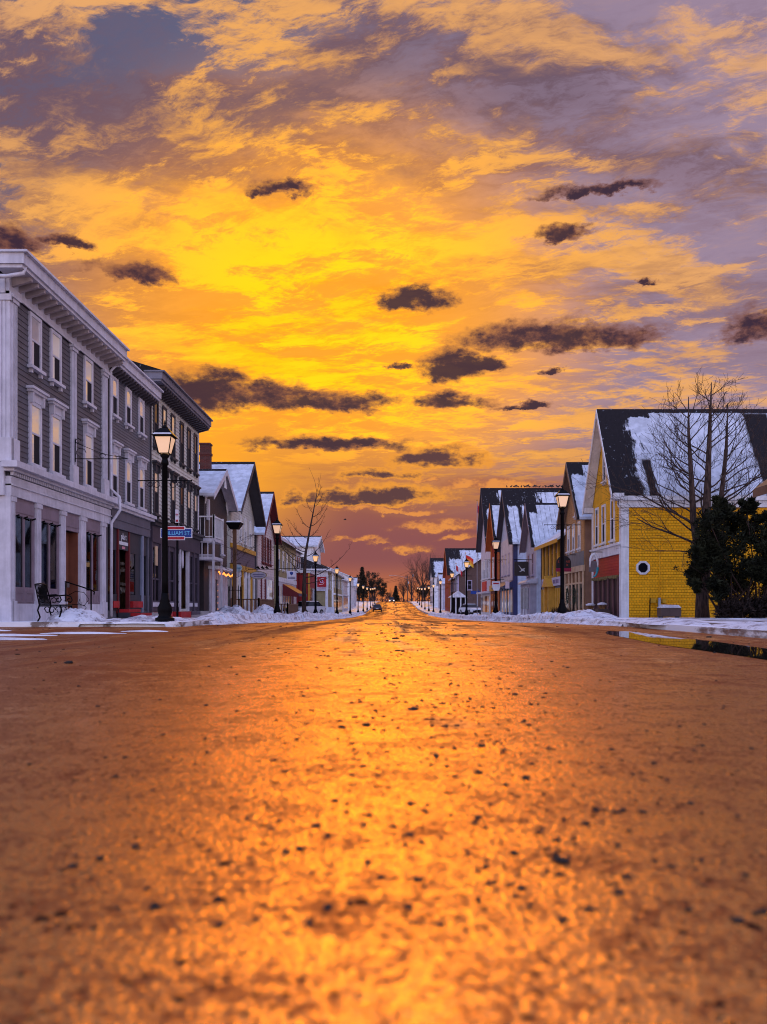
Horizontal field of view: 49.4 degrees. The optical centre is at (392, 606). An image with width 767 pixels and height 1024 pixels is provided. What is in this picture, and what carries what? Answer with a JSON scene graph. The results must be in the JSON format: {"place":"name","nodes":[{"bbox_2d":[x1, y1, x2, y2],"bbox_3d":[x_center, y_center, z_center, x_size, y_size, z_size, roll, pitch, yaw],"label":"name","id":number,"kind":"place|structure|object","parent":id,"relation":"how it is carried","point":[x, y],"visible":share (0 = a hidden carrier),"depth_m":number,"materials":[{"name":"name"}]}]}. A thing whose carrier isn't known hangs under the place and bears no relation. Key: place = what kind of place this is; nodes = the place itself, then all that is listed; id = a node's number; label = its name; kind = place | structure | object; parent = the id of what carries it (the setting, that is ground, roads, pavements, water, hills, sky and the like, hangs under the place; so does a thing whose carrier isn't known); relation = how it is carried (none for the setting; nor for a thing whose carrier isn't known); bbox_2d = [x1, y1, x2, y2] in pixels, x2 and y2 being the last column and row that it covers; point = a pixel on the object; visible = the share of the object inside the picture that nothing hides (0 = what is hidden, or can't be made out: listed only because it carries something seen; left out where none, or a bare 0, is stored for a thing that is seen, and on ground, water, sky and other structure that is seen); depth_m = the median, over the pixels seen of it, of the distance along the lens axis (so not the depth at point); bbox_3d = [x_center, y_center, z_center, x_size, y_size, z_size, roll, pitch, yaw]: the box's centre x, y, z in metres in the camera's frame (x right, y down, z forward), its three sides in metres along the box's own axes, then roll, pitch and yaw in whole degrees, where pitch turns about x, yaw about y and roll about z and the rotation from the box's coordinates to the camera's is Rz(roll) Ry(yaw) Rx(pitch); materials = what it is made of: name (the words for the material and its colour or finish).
{"place":"outdoors","nodes":[
{"label":"outdoors","id":0,"kind":"place"},
{"bbox_2d":[0,601,378,626],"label":"pavement","id":1,"kind":"structure","parent":0,"point":[97,623],"depth_m":20.40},
{"bbox_2d":[34,583,72,621],"bbox_3d":[-8.796,-0.108,21.611,0.731,1.007,0.763,0,0,0],"label":"garden bench","id":2,"kind":"object","parent":1,"relation":"on","point":[42,591],"visible":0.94,"depth_m":21.41,"materials":[{"name":"black metal"}]},
{"bbox_2d":[0,249,129,621],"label":"corner building","id":3,"kind":"structure","parent":1,"relation":"on","point":[63,349],"depth_m":23.94,"materials":[{"name":"grey paint"}]},
{"bbox_2d":[15,498,35,620],"bbox_3d":[-9.852,-1.224,22.300,0.197,3.260,1.300,0,0,0],"label":"shop window","id":4,"kind":"structure","parent":3,"relation":"in","point":[25,518],"depth_m":22.34,"materials":[{"name":"glass"}]},
{"bbox_2d":[27,311,45,378],"bbox_3d":[-9.815,-7.189,22.970,0.150,1.650,0.900,0,0,0],"label":"window","id":5,"kind":"structure","parent":3,"relation":"in","point":[34,322],"depth_m":22.93,"materials":[{"name":"white glass"}]},
{"bbox_2d":[26,385,49,470],"bbox_3d":[-9.785,-4.824,22.970,0.210,2.280,1.060,0,0,0],"label":"window","id":6,"kind":"structure","parent":3,"relation":"in","point":[36,396],"depth_m":22.93,"materials":[{"name":"beige"}]},
{"bbox_2d":[41,505,60,620],"bbox_3d":[-9.852,-1.224,23.950,0.197,3.260,1.400,0,0,0],"label":"shop window","id":7,"kind":"structure","parent":3,"relation":"in","point":[50,525],"depth_m":24.03,"materials":[{"name":"paint"}]},
{"bbox_2d":[48,328,65,391],"bbox_3d":[-9.815,-7.189,24.360,0.150,1.650,0.900,0,0,0],"label":"window","id":8,"kind":"structure","parent":3,"relation":"in","point":[55,343],"depth_m":24.35,"materials":[{"name":"white glass"}]},
{"bbox_2d":[47,398,68,478],"bbox_3d":[-9.785,-4.824,24.360,0.210,2.280,1.060,0,0,0],"label":"window","id":9,"kind":"structure","parent":3,"relation":"in","point":[57,409],"depth_m":24.35,"materials":[{"name":"beige"}]},
{"bbox_2d":[66,532,77,608],"bbox_3d":[-10.070,-1.044,25.602,0.340,2.540,1.185,0,0,0],"label":"door","id":10,"kind":"structure","parent":3,"relation":"in","point":[71,538],"depth_m":26.15,"materials":[{"name":"brown metal"}]},
{"bbox_2d":[82,355,96,411],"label":"window","id":11,"kind":"structure","parent":3,"relation":"in","point":[87,363],"depth_m":26.90,"materials":[{"name":"beige"}]},
{"bbox_2d":[81,418,99,490],"bbox_3d":[-9.785,-4.824,26.970,0.210,2.280,1.060,0,0,0],"label":"window","id":12,"kind":"structure","parent":3,"relation":"in","point":[89,427],"depth_m":26.90,"materials":[{"name":"beige"}]},
{"bbox_2d":[86,518,101,613],"bbox_3d":[-9.852,-1.224,27.375,0.197,3.260,1.450,0,0,0],"label":"shop window","id":13,"kind":"structure","parent":3,"relation":"in","point":[93,535],"depth_m":27.50,"materials":[{"name":"paint"}]},
{"bbox_2d":[45,608,106,621],"bbox_3d":[-8.331,0.223,21.876,1.450,0.383,1.658,0,0,31],"label":"snow heap","id":14,"kind":"object","parent":1,"relation":"on","point":[76,615],"visible":0.93,"depth_m":21.45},
{"bbox_2d":[65,581,94,609],"bbox_3d":[-9.370,-0.134,24.900,0.932,1.278,0.044,0,0,0],"label":"handrail","id":15,"kind":"object","parent":1,"relation":"on","point":[91,590],"visible":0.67,"depth_m":24.89,"materials":[{"name":"black metal"}]},
{"bbox_2d":[108,357,163,618],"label":"terrace building","id":16,"kind":"structure","parent":1,"relation":"on","point":[137,391],"depth_m":31.28,"materials":[{"name":"wood"}]},
{"bbox_2d":[108,527,116,610],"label":"shop window","id":17,"kind":"structure","parent":16,"relation":"in","point":[114,529],"depth_m":29.53,"materials":[{"name":"glass"}]},
{"bbox_2d":[112,375,121,422],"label":"window","id":18,"kind":"structure","parent":16,"relation":"in","point":[115,382],"depth_m":29.61,"materials":[{"name":"white glass"}]},
{"bbox_2d":[111,440,123,501],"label":"window","id":19,"kind":"structure","parent":16,"relation":"in","point":[117,446],"depth_m":29.57,"materials":[{"name":"beige"}]},
{"bbox_2d":[124,386,134,431],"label":"window","id":20,"kind":"structure","parent":16,"relation":"in","point":[128,393],"depth_m":31.06,"materials":[{"name":"beige"}]},
{"bbox_2d":[124,448,136,506],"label":"window","id":21,"kind":"structure","parent":16,"relation":"in","point":[129,453],"depth_m":31.04,"materials":[{"name":"beige"}]},
{"bbox_2d":[130,533,140,608],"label":"shop window","id":22,"kind":"structure","parent":16,"relation":"in","point":[135,540],"depth_m":31.96,"materials":[{"name":"glass"}]},
{"bbox_2d":[137,397,146,439],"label":"window","id":23,"kind":"structure","parent":16,"relation":"in","point":[141,404],"depth_m":32.67,"materials":[{"name":"white glass"}]},
{"bbox_2d":[137,456,149,511],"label":"window","id":24,"kind":"structure","parent":16,"relation":"in","point":[142,461],"depth_m":32.63,"materials":[{"name":"beige"}]},
{"bbox_2d":[144,537,146,609],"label":"shop window","id":25,"kind":"structure","parent":16,"relation":"in","point":[145,538],"depth_m":33.25,"materials":[{"name":"glass"}]},
{"bbox_2d":[78,615,197,626],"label":"snow bank","id":26,"kind":"structure","parent":1,"relation":"on","point":[141,618],"depth_m":21.35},
{"bbox_2d":[137,421,191,620],"bbox_3d":[-5.720,-2.155,20.898,1.384,5.040,0.545,0,0,0],"label":"street lamp","id":27,"kind":"object","parent":1,"relation":"on","point":[165,437],"visible":1,"depth_m":20.83,"materials":[{"name":"black metal"}]},
{"bbox_2d":[131,360,212,617],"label":"clapboard building","id":28,"kind":"structure","parent":1,"relation":"on","point":[180,411],"depth_m":37.66,"materials":[{"name":"beige paint"}]},
{"bbox_2d":[153,402,158,452],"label":"window","id":29,"kind":"structure","parent":28,"relation":"in","point":[156,407],"depth_m":34.59,"materials":[{"name":"grey paint"}]},
{"bbox_2d":[153,542,158,611],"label":"shop window","id":30,"kind":"structure","parent":28,"relation":"in","point":[155,568],"depth_m":34.59,"materials":[{"name":"black glass"}]},
{"bbox_2d":[152,460,161,517],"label":"window","id":31,"kind":"structure","parent":28,"relation":"in","point":[157,465],"depth_m":34.62,"materials":[{"name":"grey paint"}]},
{"bbox_2d":[170,547,173,610],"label":"shop window","id":32,"kind":"structure","parent":28,"relation":"in","point":[171,548],"depth_m":37.29,"materials":[{"name":"black glass"}]},
{"bbox_2d":[170,413,177,463],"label":"window","id":33,"kind":"structure","parent":28,"relation":"in","point":[173,418],"depth_m":37.43,"materials":[{"name":"grey paint"}]},
{"bbox_2d":[170,471,179,524],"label":"window","id":34,"kind":"structure","parent":28,"relation":"in","point":[174,475],"depth_m":37.29,"materials":[{"name":"grey paint"}]},
{"bbox_2d":[179,421,186,468],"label":"window","id":35,"kind":"structure","parent":28,"relation":"in","point":[181,463],"depth_m":38.88,"materials":[{"name":"grey paint"}]},
{"bbox_2d":[179,476,187,526],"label":"window","id":36,"kind":"structure","parent":28,"relation":"in","point":[181,510],"depth_m":38.85,"materials":[{"name":"grey paint"}]},
{"bbox_2d":[186,427,192,473],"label":"window","id":37,"kind":"structure","parent":28,"relation":"in","point":[188,436],"depth_m":40.21,"materials":[{"name":"grey paint"}]},
{"bbox_2d":[186,481,194,529],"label":"window","id":38,"kind":"structure","parent":28,"relation":"in","point":[190,484],"depth_m":40.21,"materials":[{"name":"grey paint"}]},
{"bbox_2d":[189,552,192,610],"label":"shop window","id":39,"kind":"structure","parent":28,"relation":"in","point":[190,554],"depth_m":40.80,"materials":[{"name":"black glass"}]},
{"bbox_2d":[193,433,199,477],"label":"window","id":40,"kind":"structure","parent":28,"relation":"in","point":[195,440],"depth_m":41.61,"materials":[{"name":"grey paint"}]},
{"bbox_2d":[193,485,200,532],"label":"window","id":41,"kind":"structure","parent":28,"relation":"in","point":[196,488],"depth_m":41.61,"materials":[{"name":"glass"}]},
{"bbox_2d":[160,509,191,616],"bbox_3d":[-6.540,-1.210,25.170,0.960,3.430,0.130,0,0,0],"label":"street sign","id":42,"kind":"object","parent":1,"relation":"on","point":[177,532],"visible":0.89,"depth_m":25.14,"materials":[{"name":"blue metal"}]},
{"bbox_2d":[199,469,237,612],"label":"house","id":43,"kind":"structure","parent":1,"relation":"on","point":[217,501],"depth_m":44.80,"materials":[{"name":"beige"}]},
{"bbox_2d":[199,443,265,611],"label":"house","id":44,"kind":"structure","parent":1,"relation":"on","point":[249,514],"depth_m":54.52,"materials":[{"name":"beige paint"}]},
{"bbox_2d":[218,604,246,613],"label":"snow heap","id":45,"kind":"object","parent":1,"relation":"on","point":[235,608],"visible":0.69,"depth_m":43.65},
{"bbox_2d":[227,584,242,606],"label":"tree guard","id":46,"kind":"object","parent":1,"relation":"on","point":[232,590],"visible":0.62,"depth_m":44.58,"materials":[{"name":"black metal"}]},
{"bbox_2d":[216,521,256,604],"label":"planter post","id":47,"kind":"object","parent":1,"relation":"on","point":[234,526],"visible":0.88,"depth_m":44.91,"materials":[{"name":"black metal"}]},
{"bbox_2d":[231,598,273,611],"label":"fence","id":48,"kind":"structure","parent":1,"relation":"on","point":[269,602],"depth_m":50.56,"materials":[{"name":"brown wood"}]},
{"bbox_2d":[253,604,273,613],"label":"snow heap","id":49,"kind":"object","parent":1,"relation":"on","point":[265,608],"visible":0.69,"depth_m":46.72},
{"bbox_2d":[254,492,281,607],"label":"house","id":50,"kind":"structure","parent":1,"relation":"on","point":[264,541],"depth_m":64.18,"materials":[{"name":"paint"}]},
{"bbox_2d":[266,577,271,598],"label":"shop window","id":51,"kind":"structure","parent":50,"relation":"in","point":[268,580],"depth_m":65.60,"materials":[{"name":"beige"}]},
{"bbox_2d":[195,611,365,624],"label":"snow bank","id":52,"kind":"structure","parent":1,"relation":"on","point":[245,617],"depth_m":33.83,"materials":[{"name":"snow"}]},
{"bbox_2d":[307,550,324,612],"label":"street lamp","id":53,"kind":"object","parent":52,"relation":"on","point":[315,555],"visible":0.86,"depth_m":63.43,"materials":[{"name":"black metal"}]},
{"bbox_2d":[271,517,290,612],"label":"street lamp","id":54,"kind":"object","parent":1,"relation":"on","point":[277,525],"visible":0.91,"depth_m":41.83,"materials":[{"name":"black metal"}]},
{"bbox_2d":[248,566,275,578],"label":"hanging sign","id":55,"kind":"object","parent":54,"relation":"attached to","point":[258,575],"visible":1,"depth_m":41.87,"materials":[{"name":"wood"}]},
{"bbox_2d":[274,603,297,613],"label":"wooden deck","id":56,"kind":"structure","parent":1,"relation":"on","point":[292,608],"depth_m":67.20,"materials":[{"name":"brown wood"}]},
{"bbox_2d":[274,536,300,612],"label":"house","id":57,"kind":"structure","parent":1,"relation":"on","point":[284,562],"depth_m":76.66,"materials":[{"name":"white paint"}]},
{"bbox_2d":[283,584,306,596],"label":"awning","id":58,"kind":"object","parent":57,"relation":"attached to","point":[290,590],"visible":0.81,"depth_m":74.98,"materials":[{"name":"fabric"}]},
{"bbox_2d":[282,536,324,564],"bbox_3d":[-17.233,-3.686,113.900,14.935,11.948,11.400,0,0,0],"label":"roof","id":59,"kind":"structure","parent":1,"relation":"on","point":[315,542],"depth_m":111.00,"materials":[{"name":"white"}]},
{"bbox_2d":[296,550,316,603],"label":"shop","id":60,"kind":"structure","parent":1,"relation":"on","point":[310,590],"depth_m":88.30,"materials":[{"name":"red paint"}]},
{"bbox_2d":[270,468,351,612],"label":"bare tree","id":61,"kind":"object","parent":1,"relation":"on","point":[304,583],"visible":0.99,"depth_m":54.94,"materials":[{"name":"brown plant"}]},
{"bbox_2d":[298,601,325,613],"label":"parked car","id":62,"kind":"object","parent":1,"relation":"on","point":[321,609],"visible":0.38,"depth_m":79.09,"materials":[{"name":"grey paint"}]},
{"bbox_2d":[301,558,334,612],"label":"bank building","id":63,"kind":"structure","parent":1,"relation":"on","point":[323,597],"depth_m":100.98,"materials":[{"name":"white paint"}]},
{"bbox_2d":[321,564,344,611],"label":"house","id":64,"kind":"structure","parent":1,"relation":"on","point":[333,590],"depth_m":136.04,"materials":[{"name":"white paint"}]},
{"bbox_2d":[334,566,338,613],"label":"street lamp","id":65,"kind":"object","parent":1,"relation":"on","point":[336,568],"visible":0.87,"depth_m":82.44,"materials":[{"name":"black metal"}]},
{"bbox_2d":[326,566,354,608],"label":"house","id":66,"kind":"structure","parent":1,"relation":"on","point":[352,589],"depth_m":186.00,"materials":[{"name":"white paint"}]},
{"bbox_2d":[356,567,368,601],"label":"tree","id":67,"kind":"object","parent":1,"relation":"on","point":[362,578],"visible":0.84,"depth_m":289.42,"materials":[{"name":"green plant"}]},
{"bbox_2d":[364,571,383,600],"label":"tree","id":68,"kind":"object","parent":1,"relation":"on","point":[373,583],"visible":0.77,"depth_m":298.83,"materials":[{"name":"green plant"}]},
{"bbox_2d":[0,602,766,1023],"bbox_3d":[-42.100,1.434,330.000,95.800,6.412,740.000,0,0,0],"label":"road","id":69,"kind":"structure","parent":0,"point":[82,952],"depth_m":1.90,"materials":[{"name":"asphalt"}]},
{"bbox_2d":[40,632,126,633],"bbox_3d":[-5.684,0.492,15.288,1.728,0.056,0.309,0,0,0],"label":"snow patch","id":70,"kind":"object","parent":69,"relation":"on","point":[82,633],"visible":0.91,"depth_m":15.20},
{"bbox_2d":[5,623,766,925],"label":"road grit","id":71,"kind":"object","parent":69,"relation":"on","point":[556,857],"visible":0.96,"depth_m":1.91,"materials":[{"name":"black"}]},
{"bbox_2d":[606,631,766,659],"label":"puddle","id":72,"kind":"object","parent":69,"relation":"on","point":[735,649],"visible":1,"depth_m":10.84,"materials":[{"name":"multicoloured liquid"}]},
{"bbox_2d":[0,0,766,601],"label":"sky","id":73,"kind":"structure","parent":0,"point":[407,255],"materials":[{"name":"orange"}]},
{"bbox_2d":[408,601,766,638],"bbox_3d":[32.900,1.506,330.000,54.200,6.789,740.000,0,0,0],"label":"pavement","id":74,"kind":"structure","parent":0,"point":[753,633],"depth_m":18.56,"materials":[{"name":"concrete"}]},
{"bbox_2d":[403,549,434,601],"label":"tree","id":75,"kind":"object","parent":74,"relation":"on","point":[422,572],"visible":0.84,"depth_m":284.68,"materials":[{"name":"brown plant"}]},
{"bbox_2d":[428,558,443,605],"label":"house","id":76,"kind":"structure","parent":74,"relation":"on","point":[435,566],"depth_m":218.95,"materials":[{"name":"paint"}]},
{"bbox_2d":[448,591,465,613],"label":"porch","id":77,"kind":"object","parent":74,"relation":"on","point":[459,599],"visible":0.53,"depth_m":119.91,"materials":[{"name":"white"}]},
{"bbox_2d":[442,548,480,611],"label":"house","id":78,"kind":"structure","parent":74,"relation":"on","point":[452,556],"depth_m":160.53,"materials":[{"name":"red paint"}]},
{"bbox_2d":[448,558,480,612],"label":"house","id":79,"kind":"structure","parent":74,"relation":"on","point":[471,584],"depth_m":137.99,"materials":[{"name":"brown"}]},
{"bbox_2d":[459,604,480,614],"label":"parked car","id":80,"kind":"object","parent":74,"relation":"on","point":[472,608],"visible":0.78,"depth_m":112.83,"materials":[{"name":"grey paint"}]},
{"bbox_2d":[485,503,499,613],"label":"house","id":81,"kind":"structure","parent":74,"relation":"on","point":[492,523],"depth_m":87.78,"materials":[{"name":"red paint"}]},
{"bbox_2d":[489,536,506,612],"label":"street lamp","id":82,"kind":"object","parent":74,"relation":"on","point":[495,542],"visible":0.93,"depth_m":51.43,"materials":[{"name":"black metal"}]},
{"bbox_2d":[476,488,560,614],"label":"house","id":83,"kind":"structure","parent":74,"relation":"on","point":[489,495],"depth_m":95.84,"materials":[{"name":"paint"}]},
{"bbox_2d":[491,490,559,614],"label":"house","id":84,"kind":"structure","parent":74,"relation":"on","point":[510,518],"depth_m":76.94,"materials":[{"name":"paint"}]},
{"bbox_2d":[429,611,627,625],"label":"snow bank","id":85,"kind":"structure","parent":74,"relation":"on","point":[538,617],"depth_m":33.41,"materials":[{"name":"snow"}]},
{"bbox_2d":[518,503,559,614],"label":"house","id":86,"kind":"structure","parent":74,"relation":"on","point":[535,531],"depth_m":63.02,"materials":[{"name":"purple paint"}]},
{"bbox_2d":[514,559,531,575],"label":"gull sign","id":87,"kind":"object","parent":86,"relation":"attached to","point":[521,568],"visible":0.93,"depth_m":64.17,"materials":[{"name":"black metal"}]},
{"bbox_2d":[534,529,565,612],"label":"shop","id":88,"kind":"structure","parent":74,"relation":"on","point":[550,590],"depth_m":55.09,"materials":[{"name":"paint"}]},
{"bbox_2d":[544,485,579,613],"bbox_3d":[6.420,-2.094,31.598,1.384,5.040,0.545,0,0,0],"label":"street lamp","id":89,"kind":"object","parent":74,"relation":"on","point":[562,495],"visible":0.91,"depth_m":31.53,"materials":[{"name":"black metal"}]},
{"bbox_2d":[556,462,591,610],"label":"house","id":90,"kind":"structure","parent":74,"relation":"on","point":[578,548],"depth_m":48.04,"materials":[{"name":"beige paint"}]},
{"bbox_2d":[556,556,570,571],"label":"round sign","id":91,"kind":"object","parent":90,"relation":"attached to","point":[567,564],"visible":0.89,"depth_m":48.56,"materials":[{"name":"black metal"}]},
{"bbox_2d":[568,609,618,617],"bbox_3d":[7.689,0.300,33.379,2.578,0.402,3.456,0,0,0],"label":"snow heap","id":92,"kind":"object","parent":74,"relation":"on","point":[590,613],"visible":0.69,"depth_m":32.35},
{"bbox_2d":[566,368,766,617],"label":"bare tree","id":93,"kind":"object","parent":74,"relation":"on","point":[702,605],"visible":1,"depth_m":36.50,"materials":[{"name":"brown plant"}]},
{"bbox_2d":[625,618,710,624],"bbox_3d":[6.291,0.331,19.112,1.392,0.152,4.830,0,0,0],"label":"snow strip","id":94,"kind":"object","parent":74,"relation":"on","point":[659,621],"visible":1,"depth_m":18.18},
{"bbox_2d":[657,605,680,617],"bbox_3d":[12.620,0.258,38.100,0.947,0.684,0.592,0,0,0],"label":"utility box","id":95,"kind":"object","parent":74,"relation":"on","point":[668,611],"visible":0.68,"depth_m":37.82,"materials":[{"name":"grey metal"}]},
{"bbox_2d":[582,409,766,617],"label":"house","id":96,"kind":"structure","parent":74,"relation":"on","point":[631,581],"depth_m":39.65,"materials":[{"name":"yellow paint"}]},
{"bbox_2d":[589,553,598,576],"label":"carved sign","id":97,"kind":"object","parent":96,"relation":"attached to","point":[593,566],"visible":0.99,"depth_m":42.07,"materials":[{"name":"wood"}]},
{"bbox_2d":[593,507,598,548],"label":"window","id":98,"kind":"structure","parent":96,"relation":"in","point":[596,509],"depth_m":43.45,"materials":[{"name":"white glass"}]},
{"bbox_2d":[599,504,606,546],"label":"window","id":99,"kind":"structure","parent":96,"relation":"in","point":[603,507],"depth_m":42.20,"materials":[{"name":"white glass"}]},
{"bbox_2d":[608,498,614,543],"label":"window","id":100,"kind":"structure","parent":96,"relation":"in","point":[612,503],"depth_m":40.46,"materials":[{"name":"white glass"}]},
{"bbox_2d":[636,561,649,574],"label":"octagonal window","id":101,"kind":"structure","parent":96,"relation":"in","point":[642,567],"depth_m":38.83,"materials":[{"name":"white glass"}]},
{"bbox_2d":[673,494,766,617],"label":"juniper","id":102,"kind":"object","parent":74,"relation":"on","point":[726,578],"visible":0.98,"depth_m":33.75,"materials":[{"name":"green plant"}]},
{"bbox_2d":[710,621,766,629],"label":"snow strip","id":103,"kind":"object","parent":74,"relation":"on","point":[753,625],"visible":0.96,"depth_m":14.78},
{"bbox_2d":[713,594,766,617],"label":"hedge","id":104,"kind":"object","parent":74,"relation":"on","point":[733,607],"visible":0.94,"depth_m":33.12,"materials":[{"name":"green plant"}]},
{"bbox_2d":[753,479,766,497],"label":"house","id":105,"kind":"structure","parent":74,"relation":"on","point":[760,489],"depth_m":24.29,"materials":[{"name":"paint"}]},
{"bbox_3d":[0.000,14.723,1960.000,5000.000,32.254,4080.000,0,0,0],"label":"ground","id":106,"kind":"structure","parent":0,"visible":0},
{"bbox_2d":[342,578,349,611],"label":"house","id":107,"kind":"structure","parent":106,"relation":"on","point":[345,582],"depth_m":159.67,"materials":[{"name":"paint"}]},
{"bbox_2d":[436,573,444,608],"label":"house","id":108,"kind":"structure","parent":106,"relation":"on","point":[439,576],"depth_m":183.68,"materials":[{"name":"white paint"}]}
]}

